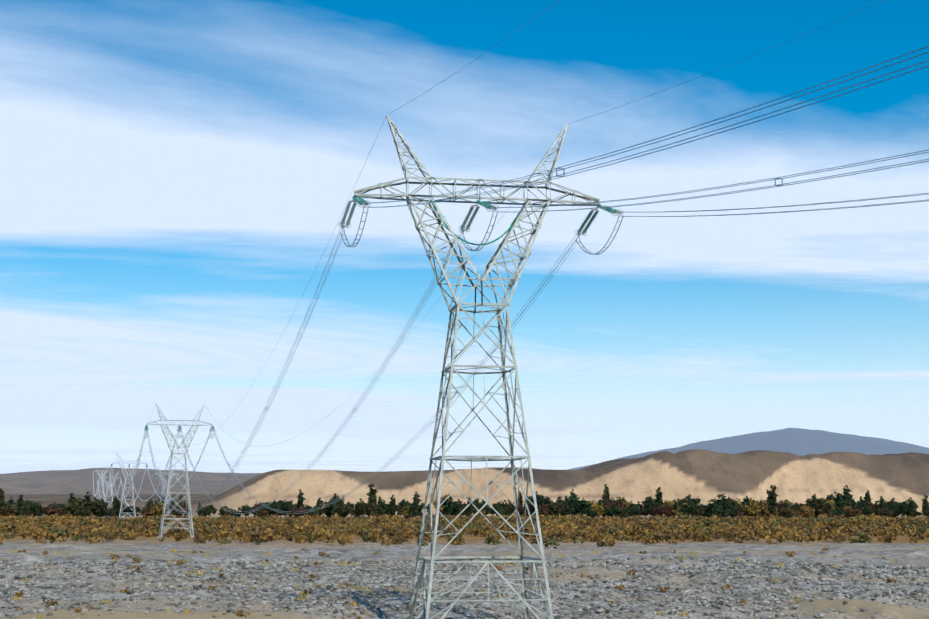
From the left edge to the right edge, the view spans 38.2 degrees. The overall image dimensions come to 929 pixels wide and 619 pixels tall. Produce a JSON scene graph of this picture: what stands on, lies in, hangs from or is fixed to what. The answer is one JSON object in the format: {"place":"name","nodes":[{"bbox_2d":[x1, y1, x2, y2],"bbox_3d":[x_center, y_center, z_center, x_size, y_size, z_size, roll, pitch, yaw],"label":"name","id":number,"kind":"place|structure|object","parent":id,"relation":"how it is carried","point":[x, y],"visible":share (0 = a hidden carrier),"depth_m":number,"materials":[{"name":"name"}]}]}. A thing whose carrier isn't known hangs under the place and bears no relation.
{"place":"outdoors","nodes":[
{"label":"outdoors","id":0,"kind":"place"},
{"bbox_2d":[0,0,928,473],"bbox_3d":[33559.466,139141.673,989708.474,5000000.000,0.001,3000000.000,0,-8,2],"label":"cloud","id":1,"kind":"structure","parent":0,"point":[84,158],"depth_m":28273.27,"materials":[{"name":"white"}]},
{"bbox_2d":[0,428,928,618],"bbox_3d":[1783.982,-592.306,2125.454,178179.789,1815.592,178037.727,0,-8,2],"label":"ground","id":2,"kind":"structure","parent":0,"point":[797,465],"depth_m":433.75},
{"bbox_2d":[0,488,4,514],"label":"tree","id":3,"kind":"object","parent":2,"relation":"on","point":[1,499],"visible":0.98,"depth_m":1195.66,"materials":[{"name":"green plant"}]},
{"bbox_2d":[0,506,17,516],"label":"bush","id":4,"kind":"object","parent":2,"relation":"on","point":[8,511],"visible":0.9,"depth_m":1195.86,"materials":[{"name":"brown plant"}]},
{"bbox_2d":[16,495,24,515],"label":"tree","id":5,"kind":"object","parent":2,"relation":"on","point":[20,505],"visible":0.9,"depth_m":1213.62,"materials":[{"name":"green plant"}]},
{"bbox_2d":[24,502,37,513],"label":"tree","id":6,"kind":"object","parent":2,"relation":"on","point":[33,508],"visible":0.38,"depth_m":1244.82,"materials":[{"name":"green plant"}]},
{"bbox_2d":[37,503,41,516],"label":"tree","id":7,"kind":"object","parent":2,"relation":"on","point":[39,509],"visible":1,"depth_m":1274.61,"materials":[{"name":"green plant"}]},
{"bbox_2d":[42,505,54,514],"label":"tree","id":8,"kind":"object","parent":2,"relation":"on","point":[46,509],"visible":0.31,"depth_m":1334.32,"materials":[{"name":"green plant"}]},
{"bbox_2d":[47,507,62,515],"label":"bush","id":9,"kind":"object","parent":2,"relation":"on","point":[52,511],"visible":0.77,"depth_m":1269.80,"materials":[{"name":"brown plant"}]},
{"bbox_2d":[64,502,82,515],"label":"tree","id":10,"kind":"object","parent":2,"relation":"on","point":[74,508],"visible":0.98,"depth_m":1191.80,"materials":[{"name":"green plant"}]},
{"bbox_2d":[71,497,92,513],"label":"tree","id":11,"kind":"object","parent":2,"relation":"on","point":[83,502],"visible":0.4,"depth_m":1236.93,"materials":[{"name":"green plant"}]},
{"bbox_2d":[87,498,103,514],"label":"tree","id":12,"kind":"object","parent":2,"relation":"on","point":[96,506],"visible":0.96,"depth_m":1198.50,"materials":[{"name":"green plant"}]},
{"bbox_2d":[89,499,109,515],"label":"tree","id":13,"kind":"object","parent":2,"relation":"on","point":[105,505],"visible":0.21,"depth_m":1226.06,"materials":[{"name":"green plant"}]},
{"bbox_2d":[93,467,110,498],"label":"tower","id":14,"kind":"structure","parent":2,"relation":"on","point":[101,480],"depth_m":2115.09,"materials":[{"name":"metal"}]},
{"bbox_2d":[98,472,121,506],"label":"tower","id":15,"kind":"structure","parent":2,"relation":"on","point":[111,488],"depth_m":1618.69,"materials":[{"name":"metal"}]},
{"bbox_2d":[114,497,120,516],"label":"tree","id":16,"kind":"object","parent":2,"relation":"on","point":[117,504],"visible":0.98,"depth_m":1195.48,"materials":[{"name":"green plant"}]},
{"bbox_2d":[111,453,147,517],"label":"tower","id":17,"kind":"structure","parent":2,"relation":"on","point":[127,483],"depth_m":1048.32,"materials":[{"name":"metal"}]},
{"bbox_2d":[121,505,141,516],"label":"bush","id":18,"kind":"object","parent":2,"relation":"on","point":[128,510],"visible":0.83,"depth_m":1225.60,"materials":[{"name":"green plant"}]},
{"bbox_2d":[142,510,155,517],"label":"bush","id":19,"kind":"object","parent":2,"relation":"on","point":[146,513],"visible":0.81,"depth_m":1217.66,"materials":[{"name":"brown plant"}]},
{"bbox_2d":[150,502,168,516],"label":"tree","id":20,"kind":"object","parent":2,"relation":"on","point":[157,510],"visible":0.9,"depth_m":1222.17,"materials":[{"name":"yellow plant"}]},
{"bbox_2d":[151,466,179,516],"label":"tower","id":21,"kind":"structure","parent":2,"relation":"on","point":[172,474],"depth_m":1320.64,"materials":[{"name":"metal"}]},
{"bbox_2d":[170,497,174,515],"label":"tree","id":22,"kind":"object","parent":2,"relation":"on","point":[172,507],"visible":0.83,"depth_m":1285.03,"materials":[{"name":"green plant"}]},
{"bbox_2d":[144,404,214,538],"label":"tower","id":23,"kind":"structure","parent":2,"relation":"on","point":[172,465],"depth_m":549.41,"materials":[{"name":"metal"}]},
{"bbox_2d":[177,495,182,514],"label":"tree","id":24,"kind":"object","parent":2,"relation":"on","point":[180,501],"visible":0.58,"depth_m":1281.39,"materials":[{"name":"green plant"}]},
{"bbox_2d":[197,505,212,516],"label":"bush","id":25,"kind":"object","parent":2,"relation":"on","point":[205,510],"visible":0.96,"depth_m":1214.39,"materials":[{"name":"green plant"}]},
{"bbox_2d":[238,505,252,516],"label":"bush","id":26,"kind":"object","parent":2,"relation":"on","point":[243,509],"visible":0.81,"depth_m":1372.63,"materials":[{"name":"green plant"}]},
{"bbox_2d":[252,507,267,516],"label":"bush","id":27,"kind":"object","parent":2,"relation":"on","point":[260,513],"visible":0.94,"depth_m":1209.00,"materials":[{"name":"brown plant"}]},
{"bbox_2d":[268,500,290,518],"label":"tree","id":28,"kind":"object","parent":2,"relation":"on","point":[283,507],"visible":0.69,"depth_m":1256.00,"materials":[{"name":"green plant"}]},
{"bbox_2d":[269,499,293,514],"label":"tree","id":29,"kind":"object","parent":2,"relation":"on","point":[282,502],"visible":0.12,"depth_m":1273.34,"materials":[{"name":"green plant"}]},
{"bbox_2d":[287,506,306,517],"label":"bush","id":30,"kind":"object","parent":2,"relation":"on","point":[293,512],"visible":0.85,"depth_m":1181.93,"materials":[{"name":"brown plant"}]},
{"bbox_2d":[296,489,305,508],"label":"tree","id":31,"kind":"object","parent":2,"relation":"on","point":[300,500],"visible":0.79,"depth_m":1365.02,"materials":[{"name":"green plant"}]},
{"bbox_2d":[298,505,317,515],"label":"tree","id":32,"kind":"object","parent":2,"relation":"on","point":[308,507],"visible":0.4,"depth_m":1196.67,"materials":[{"name":"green plant"}]},
{"bbox_2d":[316,498,321,514],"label":"tree","id":33,"kind":"object","parent":2,"relation":"on","point":[319,502],"visible":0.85,"depth_m":1298.68,"materials":[{"name":"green plant"}]},
{"bbox_2d":[321,495,341,515],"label":"tree","id":34,"kind":"object","parent":2,"relation":"on","point":[329,507],"visible":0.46,"depth_m":1320.58,"materials":[{"name":"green plant"}]},
{"bbox_2d":[337,500,342,515],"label":"tree","id":35,"kind":"object","parent":2,"relation":"on","point":[340,509],"visible":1,"depth_m":1240.37,"materials":[{"name":"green plant"}]},
{"bbox_2d":[332,502,354,517],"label":"tree","id":36,"kind":"object","parent":2,"relation":"on","point":[348,507],"visible":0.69,"depth_m":1298.35,"materials":[{"name":"green plant"}]},
{"bbox_2d":[354,499,368,514],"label":"tree","id":37,"kind":"object","parent":2,"relation":"on","point":[358,506],"visible":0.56,"depth_m":1255.76,"materials":[{"name":"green plant"}]},
{"bbox_2d":[362,501,379,514],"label":"tree","id":38,"kind":"object","parent":2,"relation":"on","point":[370,509],"visible":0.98,"depth_m":1222.76,"materials":[{"name":"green plant"}]},
{"bbox_2d":[366,484,377,504],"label":"tree","id":39,"kind":"object","parent":2,"relation":"on","point":[372,498],"visible":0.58,"depth_m":1290.73,"materials":[{"name":"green plant"}]},
{"bbox_2d":[376,503,397,515],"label":"tree","id":40,"kind":"object","parent":2,"relation":"on","point":[386,509],"visible":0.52,"depth_m":1293.48,"materials":[{"name":"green plant"}]},
{"bbox_2d":[389,495,395,516],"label":"tree","id":41,"kind":"object","parent":2,"relation":"on","point":[392,502],"visible":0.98,"depth_m":1290.76,"materials":[{"name":"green plant"}]},
{"bbox_2d":[396,498,417,518],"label":"tree","id":42,"kind":"object","parent":2,"relation":"on","point":[403,502],"visible":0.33,"depth_m":1296.36,"materials":[{"name":"green plant"}]},
{"bbox_2d":[404,501,426,516],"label":"tree","id":43,"kind":"object","parent":2,"relation":"on","point":[413,507],"visible":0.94,"depth_m":1198.66,"materials":[{"name":"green plant"}]},
{"bbox_2d":[432,495,454,514],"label":"tree","id":44,"kind":"object","parent":2,"relation":"on","point":[441,501],"visible":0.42,"depth_m":1273.38,"materials":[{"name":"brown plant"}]},
{"bbox_2d":[442,497,460,514],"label":"tree","id":45,"kind":"object","parent":2,"relation":"on","point":[451,506],"visible":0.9,"depth_m":1266.24,"materials":[{"name":"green plant"}]},
{"bbox_2d":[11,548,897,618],"bbox_3d":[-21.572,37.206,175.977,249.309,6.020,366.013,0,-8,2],"label":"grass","id":46,"kind":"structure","parent":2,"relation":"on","point":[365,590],"depth_m":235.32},
{"bbox_2d":[0,556,928,618],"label":"cobbles","id":47,"kind":"object","parent":2,"relation":"on","point":[387,592],"visible":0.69,"depth_m":214.75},
{"bbox_2d":[0,512,928,618],"bbox_3d":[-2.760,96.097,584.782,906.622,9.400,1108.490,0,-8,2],"label":"bushes","id":48,"kind":"object","parent":2,"relation":"on","point":[838,528],"visible":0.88,"depth_m":600.54,"materials":[{"name":"plant"}]},
{"bbox_2d":[456,502,476,515],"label":"tree","id":49,"kind":"object","parent":2,"relation":"on","point":[467,510],"visible":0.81,"depth_m":1196.31,"materials":[{"name":"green plant"}]},
{"bbox_2d":[338,115,622,618],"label":"tower","id":50,"kind":"structure","parent":2,"relation":"on","point":[358,197],"depth_m":142.69,"materials":[{"name":"metal"}]},
{"bbox_2d":[93,0,928,513],"bbox_3d":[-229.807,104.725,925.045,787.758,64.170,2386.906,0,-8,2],"label":"conductors","id":51,"kind":"object","parent":50,"relation":"hanging from","point":[563,168],"visible":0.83,"depth_m":100.13,"materials":[{"name":"grey"}]},
{"bbox_2d":[474,498,486,506],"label":"tree","id":52,"kind":"object","parent":2,"relation":"on","point":[479,503],"visible":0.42,"depth_m":1531.13,"materials":[{"name":"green plant"}]},
{"bbox_2d":[473,503,491,516],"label":"bush","id":53,"kind":"object","parent":2,"relation":"on","point":[486,508],"visible":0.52,"depth_m":1280.99,"materials":[{"name":"green plant"}]},
{"bbox_2d":[489,503,503,515],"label":"tree","id":54,"kind":"object","parent":2,"relation":"on","point":[495,507],"visible":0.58,"depth_m":1269.88,"materials":[{"name":"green plant"}]},
{"bbox_2d":[496,508,510,516],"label":"bush","id":55,"kind":"object","parent":2,"relation":"on","point":[503,512],"visible":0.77,"depth_m":1209.90,"materials":[{"name":"green plant"}]},
{"bbox_2d":[503,500,514,513],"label":"tree","id":56,"kind":"object","parent":2,"relation":"on","point":[510,506],"visible":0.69,"depth_m":1330.22,"materials":[{"name":"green plant"}]},
{"bbox_2d":[518,491,523,516],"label":"tree","id":57,"kind":"object","parent":2,"relation":"on","point":[520,499],"visible":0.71,"depth_m":1504.97,"materials":[{"name":"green plant"}]},
{"bbox_2d":[530,497,537,514],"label":"tree","id":58,"kind":"object","parent":2,"relation":"on","point":[532,508],"visible":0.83,"depth_m":1237.49,"materials":[{"name":"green plant"}]},
{"bbox_2d":[535,491,540,512],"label":"tree","id":59,"kind":"object","parent":2,"relation":"on","point":[537,500],"visible":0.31,"depth_m":1264.39,"materials":[{"name":"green plant"}]},
{"bbox_2d":[524,493,554,506],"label":"tree","id":60,"kind":"object","parent":2,"relation":"on","point":[546,500],"visible":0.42,"depth_m":1335.37,"materials":[{"name":"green plant"}]},
{"bbox_2d":[539,504,549,515],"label":"tree","id":61,"kind":"object","parent":2,"relation":"on","point":[542,510],"visible":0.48,"depth_m":1270.67,"materials":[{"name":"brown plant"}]},
{"bbox_2d":[545,501,564,515],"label":"tree","id":62,"kind":"object","parent":2,"relation":"on","point":[555,510],"visible":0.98,"depth_m":1202.29,"materials":[{"name":"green plant"}]},
{"bbox_2d":[556,504,569,515],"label":"tree","id":63,"kind":"object","parent":2,"relation":"on","point":[566,511],"visible":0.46,"depth_m":1243.64,"materials":[{"name":"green plant"}]},
{"bbox_2d":[566,495,592,514],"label":"tree","id":64,"kind":"object","parent":2,"relation":"on","point":[577,506],"visible":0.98,"depth_m":1182.69,"materials":[{"name":"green plant"}]},
{"bbox_2d":[587,500,604,515],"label":"tree","id":65,"kind":"object","parent":2,"relation":"on","point":[596,506],"visible":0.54,"depth_m":1259.08,"materials":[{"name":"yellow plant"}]},
{"bbox_2d":[602,484,609,498],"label":"tree","id":66,"kind":"object","parent":2,"relation":"on","point":[606,492],"visible":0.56,"depth_m":1413.76,"materials":[{"name":"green plant"}]},
{"bbox_2d":[598,497,615,517],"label":"tree","id":67,"kind":"object","parent":2,"relation":"on","point":[604,500],"visible":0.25,"depth_m":1379.32,"materials":[{"name":"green plant"}]},
{"bbox_2d":[605,507,617,516],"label":"bush","id":68,"kind":"object","parent":2,"relation":"on","point":[611,512],"visible":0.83,"depth_m":1208.39,"materials":[{"name":"green plant"}]},
{"bbox_2d":[603,499,626,509],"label":"tree","id":69,"kind":"object","parent":2,"relation":"on","point":[610,504],"visible":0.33,"depth_m":1256.94,"materials":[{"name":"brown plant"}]},
{"bbox_2d":[617,508,628,517],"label":"bush","id":70,"kind":"object","parent":2,"relation":"on","point":[622,513],"visible":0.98,"depth_m":1177.31,"materials":[{"name":"green plant"}]},
{"bbox_2d":[626,505,643,515],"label":"tree","id":71,"kind":"object","parent":2,"relation":"on","point":[633,511],"visible":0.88,"depth_m":1210.93,"materials":[{"name":"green plant"}]},
{"bbox_2d":[637,496,659,515],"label":"tree","id":72,"kind":"object","parent":2,"relation":"on","point":[649,506],"visible":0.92,"depth_m":1241.99,"materials":[{"name":"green plant"}]},
{"bbox_2d":[655,487,662,508],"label":"tree","id":73,"kind":"object","parent":2,"relation":"on","point":[658,497],"visible":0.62,"depth_m":1245.03,"materials":[{"name":"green plant"}]},
{"bbox_2d":[652,504,671,516],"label":"bush","id":74,"kind":"object","parent":2,"relation":"on","point":[659,511],"visible":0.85,"depth_m":1186.86,"materials":[{"name":"brown plant"}]},
{"bbox_2d":[672,502,697,516],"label":"tree","id":75,"kind":"object","parent":2,"relation":"on","point":[677,512],"visible":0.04,"depth_m":1232.63,"materials":[{"name":"yellow plant"}]},
{"bbox_2d":[678,501,701,514],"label":"tree","id":76,"kind":"object","parent":2,"relation":"on","point":[690,508],"visible":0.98,"depth_m":1194.15,"materials":[{"name":"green plant"}]},
{"bbox_2d":[680,494,700,504],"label":"tree","id":77,"kind":"object","parent":2,"relation":"on","point":[694,500],"visible":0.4,"depth_m":1497.49,"materials":[{"name":"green plant"}]},
{"bbox_2d":[703,502,720,516],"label":"tree","id":78,"kind":"object","parent":2,"relation":"on","point":[709,509],"visible":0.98,"depth_m":1212.41,"materials":[{"name":"green plant"}]},
{"bbox_2d":[716,507,729,517],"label":"bush","id":79,"kind":"object","parent":2,"relation":"on","point":[721,512],"visible":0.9,"depth_m":1182.57,"materials":[{"name":"green plant"}]},
{"bbox_2d":[715,493,735,517],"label":"tree","id":80,"kind":"object","parent":2,"relation":"on","point":[723,501],"visible":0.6,"depth_m":1281.53,"materials":[{"name":"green plant"}]},
{"bbox_2d":[726,507,738,517],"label":"bush","id":81,"kind":"object","parent":2,"relation":"on","point":[732,513],"visible":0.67,"depth_m":1196.14,"materials":[{"name":"green plant"}]},
{"bbox_2d":[734,497,753,505],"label":"tree","id":82,"kind":"object","parent":2,"relation":"on","point":[739,501],"visible":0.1,"depth_m":1310.26,"materials":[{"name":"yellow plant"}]},
{"bbox_2d":[740,502,760,516],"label":"tree","id":83,"kind":"object","parent":2,"relation":"on","point":[753,509],"visible":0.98,"depth_m":1219.62,"materials":[{"name":"yellow plant"}]},
{"bbox_2d":[757,504,767,516],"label":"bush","id":84,"kind":"object","parent":2,"relation":"on","point":[763,508],"visible":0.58,"depth_m":1229.13,"materials":[{"name":"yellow plant"}]},
{"bbox_2d":[766,485,778,515],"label":"tree","id":85,"kind":"object","parent":2,"relation":"on","point":[772,501],"visible":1,"depth_m":1177.97,"materials":[{"name":"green plant"}]},
{"bbox_2d":[767,500,787,511],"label":"tree","id":86,"kind":"object","parent":2,"relation":"on","point":[780,505],"visible":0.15,"depth_m":1292.62,"materials":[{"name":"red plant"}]},
{"bbox_2d":[780,507,792,520],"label":"bush","id":87,"kind":"object","parent":2,"relation":"on","point":[785,513],"visible":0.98,"depth_m":1175.28,"materials":[{"name":"green plant"}]},
{"bbox_2d":[788,502,802,511],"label":"tree","id":88,"kind":"object","parent":2,"relation":"on","point":[795,506],"visible":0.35,"depth_m":1242.00,"materials":[{"name":"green plant"}]},
{"bbox_2d":[798,505,814,517],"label":"bush","id":89,"kind":"object","parent":2,"relation":"on","point":[806,510],"visible":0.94,"depth_m":1183.52,"materials":[{"name":"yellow plant"}]},
{"bbox_2d":[805,494,828,514],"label":"tree","id":90,"kind":"object","parent":2,"relation":"on","point":[811,502],"visible":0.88,"depth_m":1206.44,"materials":[{"name":"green plant"}]},
{"bbox_2d":[810,501,830,517],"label":"tree","id":91,"kind":"object","parent":2,"relation":"on","point":[824,511],"visible":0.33,"depth_m":1209.37,"materials":[{"name":"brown plant"}]},
{"bbox_2d":[825,499,834,514],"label":"tree","id":92,"kind":"object","parent":2,"relation":"on","point":[831,502],"visible":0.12,"depth_m":1296.08,"materials":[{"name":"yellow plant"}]},
{"bbox_2d":[829,507,842,516],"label":"bush","id":93,"kind":"object","parent":2,"relation":"on","point":[837,511],"visible":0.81,"depth_m":1167.98,"materials":[{"name":"green plant"}]},
{"bbox_2d":[826,491,851,503],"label":"tree","id":94,"kind":"object","parent":2,"relation":"on","point":[837,498],"visible":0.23,"depth_m":1444.44,"materials":[{"name":"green plant"}]},
{"bbox_2d":[835,497,854,507],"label":"tree","id":95,"kind":"object","parent":2,"relation":"on","point":[844,501],"visible":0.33,"depth_m":1414.73,"materials":[{"name":"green plant"}]},
{"bbox_2d":[843,485,852,496],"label":"tree","id":96,"kind":"object","parent":2,"relation":"on","point":[845,492],"visible":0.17,"depth_m":1491.00,"materials":[{"name":"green plant"}]},
{"bbox_2d":[843,508,862,516],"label":"bush","id":97,"kind":"object","parent":2,"relation":"on","point":[856,512],"visible":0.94,"depth_m":1204.97,"materials":[{"name":"brown plant"}]},
{"bbox_2d":[854,496,871,506],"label":"tree","id":98,"kind":"object","parent":2,"relation":"on","point":[861,501],"visible":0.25,"depth_m":1420.13,"materials":[{"name":"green plant"}]},
{"bbox_2d":[861,508,873,516],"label":"bush","id":99,"kind":"object","parent":2,"relation":"on","point":[866,511],"visible":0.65,"depth_m":1212.39,"materials":[{"name":"green plant"}]},
{"bbox_2d":[860,502,879,512],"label":"tree","id":100,"kind":"object","parent":2,"relation":"on","point":[871,505],"visible":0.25,"depth_m":1283.57,"materials":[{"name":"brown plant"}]},
{"bbox_2d":[873,503,879,515],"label":"tree","id":101,"kind":"object","parent":2,"relation":"on","point":[876,507],"visible":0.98,"depth_m":1250.20,"materials":[{"name":"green plant"}]},
{"bbox_2d":[879,496,885,511],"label":"tree","id":102,"kind":"object","parent":2,"relation":"on","point":[882,503],"visible":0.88,"depth_m":1271.20,"materials":[{"name":"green plant"}]},
{"bbox_2d":[879,507,893,516],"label":"bush","id":103,"kind":"object","parent":2,"relation":"on","point":[887,511],"visible":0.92,"depth_m":1174.62,"materials":[{"name":"green plant"}]},
{"bbox_2d":[895,500,917,516],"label":"tree","id":104,"kind":"object","parent":2,"relation":"on","point":[899,503],"visible":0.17,"depth_m":1319.86,"materials":[{"name":"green plant"}]},
{"bbox_2d":[907,497,915,517],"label":"tree","id":105,"kind":"object","parent":2,"relation":"on","point":[910,509],"visible":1,"depth_m":1248.55,"materials":[{"name":"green plant"}]},
{"bbox_2d":[922,494,928,514],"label":"tree","id":106,"kind":"object","parent":2,"relation":"on","point":[925,505],"visible":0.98,"depth_m":1267.52,"materials":[{"name":"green plant"}]},
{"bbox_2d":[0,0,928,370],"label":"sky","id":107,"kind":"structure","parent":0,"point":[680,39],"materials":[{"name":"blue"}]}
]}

